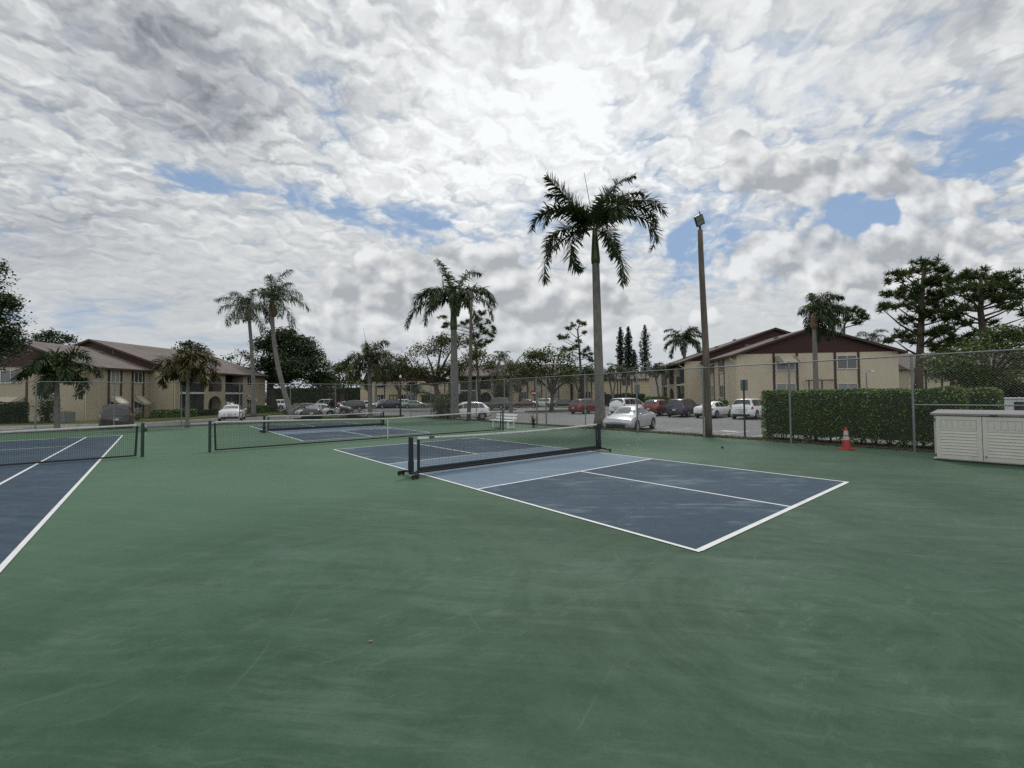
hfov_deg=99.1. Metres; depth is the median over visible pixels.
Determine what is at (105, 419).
suv
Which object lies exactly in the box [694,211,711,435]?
light pole
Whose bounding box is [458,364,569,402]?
apartment building
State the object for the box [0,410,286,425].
lawn
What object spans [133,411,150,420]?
shrub
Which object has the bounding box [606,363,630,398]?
palm tree
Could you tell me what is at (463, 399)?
hedge
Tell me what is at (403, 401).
suv
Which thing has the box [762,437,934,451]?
mulch bed
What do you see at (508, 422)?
park bench
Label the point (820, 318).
queen palm
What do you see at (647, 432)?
dry grass
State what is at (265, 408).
bush
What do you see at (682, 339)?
coconut palm
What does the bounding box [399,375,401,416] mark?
lamp post
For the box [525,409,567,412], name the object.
grass island
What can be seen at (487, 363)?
tree
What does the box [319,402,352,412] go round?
suv
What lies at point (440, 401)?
shrub
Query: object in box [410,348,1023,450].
chain link fence
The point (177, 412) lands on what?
bush
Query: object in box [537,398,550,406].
suv
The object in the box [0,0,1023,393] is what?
sky
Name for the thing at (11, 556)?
court line
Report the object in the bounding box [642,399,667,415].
wagon
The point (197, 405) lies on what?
sliding door
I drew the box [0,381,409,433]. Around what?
chain link fence
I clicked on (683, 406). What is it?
suv
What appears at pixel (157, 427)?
grass strip
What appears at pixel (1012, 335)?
tree
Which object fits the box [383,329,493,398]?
tree
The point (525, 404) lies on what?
sedan
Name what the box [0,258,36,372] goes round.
tree
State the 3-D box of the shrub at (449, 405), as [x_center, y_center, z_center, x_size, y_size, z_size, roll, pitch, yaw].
[-5.724,1.859,37.882,1.904,2.470,1.980,0,-2,-32]
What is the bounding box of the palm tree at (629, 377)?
[617,366,642,397]
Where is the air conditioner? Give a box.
[60,411,75,422]
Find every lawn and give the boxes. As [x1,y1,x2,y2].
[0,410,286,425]
[291,405,608,407]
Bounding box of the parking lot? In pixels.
[0,406,931,445]
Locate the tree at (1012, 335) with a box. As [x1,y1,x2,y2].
[914,322,1023,392]
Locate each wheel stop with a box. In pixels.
[0,428,22,429]
[61,426,89,427]
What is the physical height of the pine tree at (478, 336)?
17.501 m
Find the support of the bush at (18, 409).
on the lawn at (150, 419)
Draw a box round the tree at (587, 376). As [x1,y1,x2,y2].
[558,364,593,398]
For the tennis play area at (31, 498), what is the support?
on the court
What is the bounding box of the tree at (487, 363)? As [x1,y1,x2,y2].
[478,358,547,401]
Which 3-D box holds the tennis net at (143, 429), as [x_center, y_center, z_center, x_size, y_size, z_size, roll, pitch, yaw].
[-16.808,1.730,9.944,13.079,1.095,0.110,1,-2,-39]
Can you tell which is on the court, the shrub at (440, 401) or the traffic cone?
the traffic cone
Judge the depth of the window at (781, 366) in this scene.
43.54 m
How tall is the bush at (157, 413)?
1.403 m
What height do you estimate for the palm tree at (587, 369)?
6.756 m
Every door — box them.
[180,394,203,408]
[225,394,241,406]
[460,391,475,402]
[677,386,680,397]
[680,386,684,397]
[934,416,982,460]
[982,417,1023,463]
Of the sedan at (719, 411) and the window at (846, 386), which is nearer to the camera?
the sedan at (719, 411)
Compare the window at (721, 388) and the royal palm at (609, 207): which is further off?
the window at (721, 388)
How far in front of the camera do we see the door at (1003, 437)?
10.77 m
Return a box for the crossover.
[375,399,390,407]
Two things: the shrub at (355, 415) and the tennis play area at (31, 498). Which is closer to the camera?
the tennis play area at (31, 498)
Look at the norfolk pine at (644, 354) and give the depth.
97.99 m
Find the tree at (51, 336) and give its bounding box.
[21,328,80,344]
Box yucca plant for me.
[530,413,537,426]
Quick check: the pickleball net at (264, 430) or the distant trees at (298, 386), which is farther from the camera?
the distant trees at (298, 386)
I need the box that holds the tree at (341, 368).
[315,359,364,401]
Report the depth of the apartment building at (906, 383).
61.08 m
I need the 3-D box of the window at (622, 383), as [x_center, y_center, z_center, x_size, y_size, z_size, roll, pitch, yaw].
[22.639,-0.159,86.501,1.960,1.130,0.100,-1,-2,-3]
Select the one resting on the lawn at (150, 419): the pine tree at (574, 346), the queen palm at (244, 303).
the queen palm at (244, 303)
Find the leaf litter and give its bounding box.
[255,418,934,564]
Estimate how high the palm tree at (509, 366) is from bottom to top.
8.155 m
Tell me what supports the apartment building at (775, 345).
on the lawn
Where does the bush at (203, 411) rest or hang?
on the lawn at (150, 419)
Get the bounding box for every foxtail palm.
[8,345,103,427]
[150,346,221,426]
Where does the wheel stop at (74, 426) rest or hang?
on the parking lot
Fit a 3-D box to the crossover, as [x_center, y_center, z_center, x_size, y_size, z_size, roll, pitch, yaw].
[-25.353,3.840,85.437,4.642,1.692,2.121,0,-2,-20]
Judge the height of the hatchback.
1.608 m
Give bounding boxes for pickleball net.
[259,412,386,432]
[397,423,610,478]
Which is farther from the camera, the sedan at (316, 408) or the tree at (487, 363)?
the tree at (487, 363)
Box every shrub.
[30,395,61,422]
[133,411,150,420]
[327,391,341,415]
[337,410,367,417]
[427,391,449,418]
[441,396,450,417]
[487,374,518,400]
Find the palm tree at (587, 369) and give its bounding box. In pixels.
[572,362,593,398]
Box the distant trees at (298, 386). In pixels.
[265,379,346,405]
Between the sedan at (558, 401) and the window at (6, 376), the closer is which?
the window at (6, 376)
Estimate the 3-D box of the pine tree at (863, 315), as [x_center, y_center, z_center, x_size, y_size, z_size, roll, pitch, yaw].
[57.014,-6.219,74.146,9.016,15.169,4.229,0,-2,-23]
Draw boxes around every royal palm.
[404,258,497,417]
[527,170,668,426]
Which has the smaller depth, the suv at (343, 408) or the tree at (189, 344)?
the suv at (343, 408)
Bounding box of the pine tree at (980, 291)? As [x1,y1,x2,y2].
[924,264,1023,392]
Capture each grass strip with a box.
[6,417,394,433]
[408,416,751,439]
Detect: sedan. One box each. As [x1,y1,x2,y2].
[218,404,246,420]
[283,403,303,412]
[293,403,318,412]
[294,404,339,414]
[301,404,323,418]
[364,401,376,408]
[402,400,427,407]
[513,399,535,407]
[553,399,570,406]
[602,405,655,429]
[693,401,730,417]
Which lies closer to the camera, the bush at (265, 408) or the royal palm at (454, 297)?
the royal palm at (454, 297)
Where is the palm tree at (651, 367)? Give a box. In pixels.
[640,362,667,395]
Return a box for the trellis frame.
[806,379,835,389]
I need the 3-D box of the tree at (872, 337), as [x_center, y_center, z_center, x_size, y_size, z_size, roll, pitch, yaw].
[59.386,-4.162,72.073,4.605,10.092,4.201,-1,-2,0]
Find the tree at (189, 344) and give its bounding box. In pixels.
[171,339,213,355]
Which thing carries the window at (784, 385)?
in the apartment building at (775, 345)
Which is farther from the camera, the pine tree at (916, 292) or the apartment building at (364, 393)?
the apartment building at (364, 393)
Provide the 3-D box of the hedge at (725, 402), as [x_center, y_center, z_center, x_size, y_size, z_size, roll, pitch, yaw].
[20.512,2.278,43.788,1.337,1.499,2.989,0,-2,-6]
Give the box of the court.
[0,417,1023,767]
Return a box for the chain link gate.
[536,389,545,425]
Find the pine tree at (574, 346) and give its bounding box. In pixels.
[556,319,593,398]
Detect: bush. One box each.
[0,401,29,423]
[149,409,170,417]
[169,409,197,417]
[197,409,218,415]
[249,405,269,412]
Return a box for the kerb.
[0,418,217,427]
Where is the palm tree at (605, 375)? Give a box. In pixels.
[603,364,620,398]
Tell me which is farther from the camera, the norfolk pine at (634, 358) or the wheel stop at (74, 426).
the norfolk pine at (634, 358)
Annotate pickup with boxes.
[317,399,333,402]
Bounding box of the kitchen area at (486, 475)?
[268,426,648,488]
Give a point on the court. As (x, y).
(176, 597)
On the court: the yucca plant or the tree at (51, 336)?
the yucca plant
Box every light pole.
[466,291,473,420]
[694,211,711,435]
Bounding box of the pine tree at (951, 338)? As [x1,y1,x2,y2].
[924,326,978,385]
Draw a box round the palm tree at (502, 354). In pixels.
[488,351,512,364]
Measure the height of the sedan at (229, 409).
1.451 m
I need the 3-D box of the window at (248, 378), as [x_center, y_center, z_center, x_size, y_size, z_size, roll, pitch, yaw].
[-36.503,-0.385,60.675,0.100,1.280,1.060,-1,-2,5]
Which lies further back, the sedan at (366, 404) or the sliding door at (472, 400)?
the sliding door at (472, 400)
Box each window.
[0,370,21,383]
[110,370,119,381]
[133,398,142,408]
[134,371,142,383]
[246,377,250,385]
[521,392,526,398]
[621,380,630,385]
[711,386,713,397]
[719,360,722,372]
[719,385,723,397]
[776,360,795,370]
[776,383,795,393]
[837,355,857,368]
[837,383,857,392]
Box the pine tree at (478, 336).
[437,309,496,401]
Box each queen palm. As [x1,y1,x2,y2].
[214,288,274,416]
[246,269,310,414]
[341,328,395,417]
[797,290,851,388]
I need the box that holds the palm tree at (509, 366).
[482,353,532,411]
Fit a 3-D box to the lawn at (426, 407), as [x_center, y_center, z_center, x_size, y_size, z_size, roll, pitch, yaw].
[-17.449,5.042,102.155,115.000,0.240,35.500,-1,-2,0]
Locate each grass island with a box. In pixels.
[293,415,403,418]
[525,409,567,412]
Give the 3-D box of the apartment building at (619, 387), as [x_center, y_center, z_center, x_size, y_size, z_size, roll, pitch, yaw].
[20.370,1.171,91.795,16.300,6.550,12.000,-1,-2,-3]
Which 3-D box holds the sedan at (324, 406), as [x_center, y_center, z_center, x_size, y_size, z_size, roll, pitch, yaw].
[-21.864,2.926,49.146,4.658,1.451,2.060,0,-2,-16]
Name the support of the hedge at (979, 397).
on the parking lot
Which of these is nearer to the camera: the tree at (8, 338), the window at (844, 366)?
the tree at (8, 338)
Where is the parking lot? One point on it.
(732, 424)
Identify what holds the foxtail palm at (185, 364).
on the grass strip at (157, 427)
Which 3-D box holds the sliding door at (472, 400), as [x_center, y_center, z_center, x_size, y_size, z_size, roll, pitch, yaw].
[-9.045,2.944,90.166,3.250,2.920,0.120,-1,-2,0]
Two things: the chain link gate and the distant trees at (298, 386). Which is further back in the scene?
the distant trees at (298, 386)
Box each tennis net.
[0,423,147,465]
[208,410,503,451]
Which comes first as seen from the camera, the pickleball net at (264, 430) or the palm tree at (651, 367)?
the pickleball net at (264, 430)
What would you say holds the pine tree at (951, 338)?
on the lawn
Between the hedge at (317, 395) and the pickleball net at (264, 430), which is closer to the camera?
the pickleball net at (264, 430)
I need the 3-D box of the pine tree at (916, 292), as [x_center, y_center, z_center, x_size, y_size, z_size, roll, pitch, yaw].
[44.047,-5.447,47.077,7.153,17.342,10.736,-2,-2,42]
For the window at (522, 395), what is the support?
in the apartment building at (482, 376)
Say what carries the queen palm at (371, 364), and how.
on the parking lot
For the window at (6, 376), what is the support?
in the apartment building at (122, 362)
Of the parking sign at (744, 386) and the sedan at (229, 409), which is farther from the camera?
the sedan at (229, 409)
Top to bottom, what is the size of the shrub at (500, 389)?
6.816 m
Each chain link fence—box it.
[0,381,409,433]
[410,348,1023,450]
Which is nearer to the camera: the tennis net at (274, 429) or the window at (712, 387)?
the tennis net at (274, 429)
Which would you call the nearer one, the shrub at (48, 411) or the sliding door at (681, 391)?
the shrub at (48, 411)
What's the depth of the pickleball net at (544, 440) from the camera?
11.68 m
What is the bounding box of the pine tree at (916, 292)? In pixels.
[874,254,960,388]
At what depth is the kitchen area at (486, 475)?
11.45 m
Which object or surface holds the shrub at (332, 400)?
on the parking lot
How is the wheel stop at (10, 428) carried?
on the parking lot
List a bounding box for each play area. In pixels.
[0,436,120,572]
[252,422,842,551]
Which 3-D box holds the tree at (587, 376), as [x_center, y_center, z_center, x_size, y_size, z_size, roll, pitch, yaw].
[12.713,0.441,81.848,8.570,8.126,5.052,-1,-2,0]
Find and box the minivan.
[609,398,642,413]
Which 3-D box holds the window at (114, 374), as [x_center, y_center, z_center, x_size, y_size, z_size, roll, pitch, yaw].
[-40.855,-0.747,44.970,0.100,1.330,1.030,-1,-2,5]
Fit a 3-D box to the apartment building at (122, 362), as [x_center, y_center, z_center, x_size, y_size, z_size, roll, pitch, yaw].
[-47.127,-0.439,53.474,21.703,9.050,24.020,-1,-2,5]
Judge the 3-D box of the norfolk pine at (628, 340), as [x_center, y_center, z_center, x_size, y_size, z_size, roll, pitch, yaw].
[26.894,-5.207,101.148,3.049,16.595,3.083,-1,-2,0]
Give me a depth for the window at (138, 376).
47.46 m
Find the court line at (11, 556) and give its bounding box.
[0,422,848,571]
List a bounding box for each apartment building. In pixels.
[0,339,270,420]
[360,366,450,405]
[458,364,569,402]
[570,374,648,404]
[644,327,907,406]
[898,351,1023,396]
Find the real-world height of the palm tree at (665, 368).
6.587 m
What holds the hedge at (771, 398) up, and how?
on the mulch bed
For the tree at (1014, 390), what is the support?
on the parking lot
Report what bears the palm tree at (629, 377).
on the parking lot
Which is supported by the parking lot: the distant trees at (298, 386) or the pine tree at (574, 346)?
the pine tree at (574, 346)
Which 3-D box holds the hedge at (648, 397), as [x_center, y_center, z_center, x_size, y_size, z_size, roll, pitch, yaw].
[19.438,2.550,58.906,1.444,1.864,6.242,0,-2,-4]
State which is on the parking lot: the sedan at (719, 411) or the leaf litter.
the sedan at (719, 411)
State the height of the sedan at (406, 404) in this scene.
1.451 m
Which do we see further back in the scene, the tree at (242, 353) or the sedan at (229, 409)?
the tree at (242, 353)
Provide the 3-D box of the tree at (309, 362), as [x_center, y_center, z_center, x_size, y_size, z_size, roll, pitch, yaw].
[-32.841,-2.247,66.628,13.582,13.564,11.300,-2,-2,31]
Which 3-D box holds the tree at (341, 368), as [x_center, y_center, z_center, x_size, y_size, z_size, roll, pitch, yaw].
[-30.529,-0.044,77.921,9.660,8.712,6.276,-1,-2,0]
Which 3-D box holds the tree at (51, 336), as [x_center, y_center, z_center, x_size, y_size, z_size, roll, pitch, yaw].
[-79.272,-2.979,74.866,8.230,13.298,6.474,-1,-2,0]
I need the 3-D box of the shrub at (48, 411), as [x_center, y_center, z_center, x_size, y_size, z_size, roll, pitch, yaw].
[-40.962,1.991,38.435,2.007,2.917,1.631,1,-2,-40]
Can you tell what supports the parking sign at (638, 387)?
on the parking lot
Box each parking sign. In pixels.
[635,384,639,415]
[740,380,747,436]
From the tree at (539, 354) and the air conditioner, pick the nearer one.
the air conditioner
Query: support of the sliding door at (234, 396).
in the apartment building at (122, 362)
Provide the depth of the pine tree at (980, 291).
43.59 m
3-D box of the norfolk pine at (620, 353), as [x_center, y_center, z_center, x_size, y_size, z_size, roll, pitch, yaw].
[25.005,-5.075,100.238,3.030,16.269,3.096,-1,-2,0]
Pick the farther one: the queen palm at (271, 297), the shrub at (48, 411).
the queen palm at (271, 297)
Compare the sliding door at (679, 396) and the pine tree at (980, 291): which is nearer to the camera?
the pine tree at (980, 291)
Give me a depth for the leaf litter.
15.94 m
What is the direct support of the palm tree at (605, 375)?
on the parking lot
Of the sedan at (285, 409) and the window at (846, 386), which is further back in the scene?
the sedan at (285, 409)
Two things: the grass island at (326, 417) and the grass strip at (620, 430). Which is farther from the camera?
the grass island at (326, 417)
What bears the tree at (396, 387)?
on the lawn at (426, 407)
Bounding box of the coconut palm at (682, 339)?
[663,325,701,359]
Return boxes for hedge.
[274,387,359,403]
[421,393,466,402]
[604,393,645,404]
[644,396,668,401]
[711,399,728,405]
[760,385,969,447]
[928,386,1004,409]
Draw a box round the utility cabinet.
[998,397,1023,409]
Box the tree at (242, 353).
[220,349,256,368]
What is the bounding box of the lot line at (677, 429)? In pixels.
[257,414,838,439]
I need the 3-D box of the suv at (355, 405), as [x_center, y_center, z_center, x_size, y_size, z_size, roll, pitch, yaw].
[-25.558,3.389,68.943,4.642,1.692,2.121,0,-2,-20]
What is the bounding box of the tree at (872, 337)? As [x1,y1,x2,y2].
[855,328,889,342]
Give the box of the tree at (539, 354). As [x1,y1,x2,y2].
[513,343,580,409]
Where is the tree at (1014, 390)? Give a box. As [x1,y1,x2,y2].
[922,367,1023,397]
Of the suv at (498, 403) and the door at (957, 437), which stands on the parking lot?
the suv at (498, 403)
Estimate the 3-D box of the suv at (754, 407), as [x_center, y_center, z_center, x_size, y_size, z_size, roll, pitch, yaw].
[20.166,2.035,36.846,4.642,1.692,2.121,1,-2,-43]
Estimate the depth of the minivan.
44.34 m
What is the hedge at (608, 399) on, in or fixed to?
on the parking lot
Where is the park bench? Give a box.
[491,413,517,428]
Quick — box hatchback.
[445,402,490,419]
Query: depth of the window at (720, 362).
48.13 m
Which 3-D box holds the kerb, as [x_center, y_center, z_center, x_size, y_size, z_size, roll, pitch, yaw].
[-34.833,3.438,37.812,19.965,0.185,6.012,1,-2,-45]
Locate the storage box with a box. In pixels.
[930,409,1023,466]
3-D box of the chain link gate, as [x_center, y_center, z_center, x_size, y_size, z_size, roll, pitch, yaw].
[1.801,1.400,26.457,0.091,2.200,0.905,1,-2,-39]
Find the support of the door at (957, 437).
in the storage box
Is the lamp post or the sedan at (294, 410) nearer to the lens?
the lamp post
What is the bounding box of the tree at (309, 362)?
[246,326,342,411]
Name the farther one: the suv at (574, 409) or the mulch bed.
the suv at (574, 409)
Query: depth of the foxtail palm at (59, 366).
29.31 m
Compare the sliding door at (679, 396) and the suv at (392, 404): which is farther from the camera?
the suv at (392, 404)
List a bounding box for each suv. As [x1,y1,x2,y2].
[99,404,135,428]
[265,399,285,409]
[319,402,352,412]
[342,400,365,410]
[377,399,401,407]
[398,399,413,407]
[483,397,508,408]
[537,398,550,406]
[568,399,594,413]
[666,398,699,416]
[730,398,765,418]
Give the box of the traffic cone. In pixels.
[837,427,854,449]
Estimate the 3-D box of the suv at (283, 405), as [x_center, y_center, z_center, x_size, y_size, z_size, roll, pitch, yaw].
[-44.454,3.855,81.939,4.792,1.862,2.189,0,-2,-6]
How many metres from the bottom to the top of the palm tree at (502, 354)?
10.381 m
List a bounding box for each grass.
[422,417,796,441]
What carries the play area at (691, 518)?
on the court
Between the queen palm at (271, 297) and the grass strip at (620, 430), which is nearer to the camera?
the grass strip at (620, 430)
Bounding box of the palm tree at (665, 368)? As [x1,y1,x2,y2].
[652,362,679,395]
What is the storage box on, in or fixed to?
on the court
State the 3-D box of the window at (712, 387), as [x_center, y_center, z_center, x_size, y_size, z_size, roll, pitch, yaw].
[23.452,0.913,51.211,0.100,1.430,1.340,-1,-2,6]
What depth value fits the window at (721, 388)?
48.11 m
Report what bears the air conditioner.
on the lawn at (150, 419)
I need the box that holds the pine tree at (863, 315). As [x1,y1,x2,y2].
[829,305,871,333]
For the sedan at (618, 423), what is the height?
1.451 m
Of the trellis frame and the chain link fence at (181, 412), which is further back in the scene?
the trellis frame
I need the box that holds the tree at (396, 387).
[375,361,406,398]
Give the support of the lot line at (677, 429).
on the parking lot
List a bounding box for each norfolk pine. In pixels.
[614,327,626,373]
[624,326,632,373]
[629,350,639,373]
[638,325,651,373]

